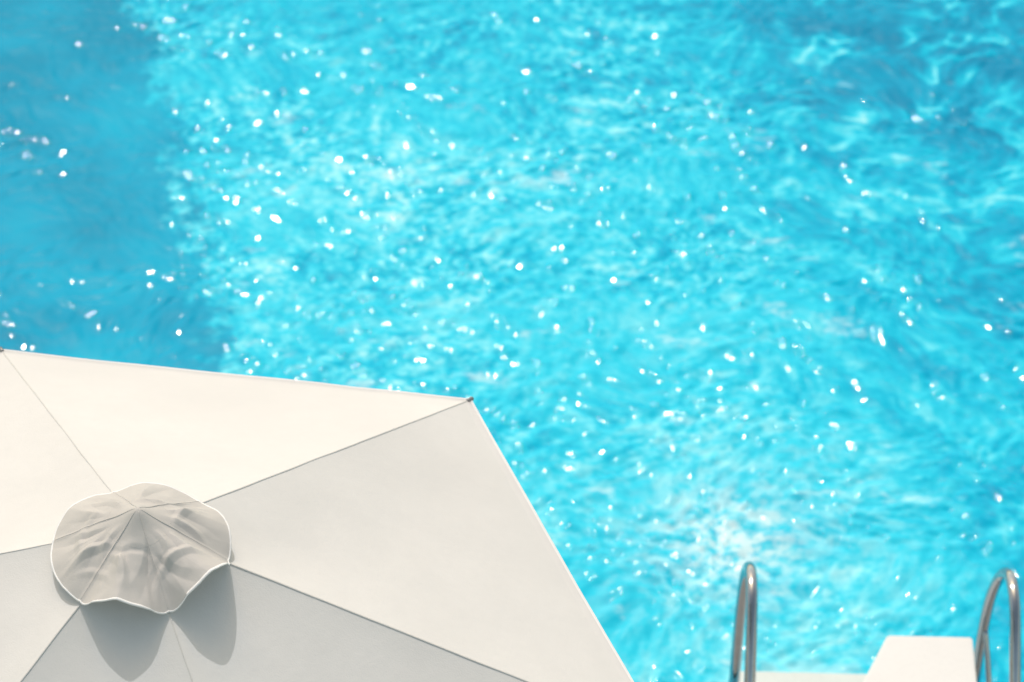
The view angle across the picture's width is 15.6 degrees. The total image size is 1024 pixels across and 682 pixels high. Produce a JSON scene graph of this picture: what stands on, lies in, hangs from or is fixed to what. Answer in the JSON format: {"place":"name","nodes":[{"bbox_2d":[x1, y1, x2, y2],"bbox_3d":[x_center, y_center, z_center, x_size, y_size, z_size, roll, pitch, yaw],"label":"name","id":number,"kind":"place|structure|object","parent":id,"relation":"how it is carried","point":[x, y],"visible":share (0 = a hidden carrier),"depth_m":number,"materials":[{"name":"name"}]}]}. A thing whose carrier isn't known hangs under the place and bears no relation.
{"place":"outdoors","nodes":[
{"label":"outdoors","id":0,"kind":"place"},
{"bbox_3d":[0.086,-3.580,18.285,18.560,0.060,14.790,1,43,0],"label":"pool coping","id":1,"kind":"structure","parent":0,"visible":0},
{"bbox_2d":[729,561,1020,681],"bbox_3d":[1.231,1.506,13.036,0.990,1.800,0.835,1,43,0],"label":"pool ladder","id":2,"kind":"object","parent":1,"relation":"attached to","point":[746,607],"visible":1,"depth_m":12.74,"materials":[{"name":"metal"}]},
{"label":"deck","id":3,"kind":"structure","parent":0,"visible":0},
{"bbox_2d":[0,347,633,681],"bbox_3d":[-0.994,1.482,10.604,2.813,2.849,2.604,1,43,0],"label":"parasol","id":4,"kind":"object","parent":3,"relation":"on","point":[163,524],"visible":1,"depth_m":10.08,"materials":[{"name":"fabric"}]},
{"bbox_2d":[863,636,976,681],"bbox_3d":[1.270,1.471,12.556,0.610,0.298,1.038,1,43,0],"label":"starting block","id":5,"kind":"structure","parent":3,"relation":"on","point":[920,659],"depth_m":12.75,"materials":[{"name":"white paint"}]},
{"bbox_3d":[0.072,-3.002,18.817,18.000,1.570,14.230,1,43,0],"label":"pool basin","id":6,"kind":"structure","parent":0,"visible":0},
{"bbox_2d":[0,0,1023,681],"bbox_3d":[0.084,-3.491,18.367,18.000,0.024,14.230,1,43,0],"label":"water","id":7,"kind":"structure","parent":6,"relation":"in","point":[690,306],"depth_m":14.95,"materials":[{"name":"blue liquid"}]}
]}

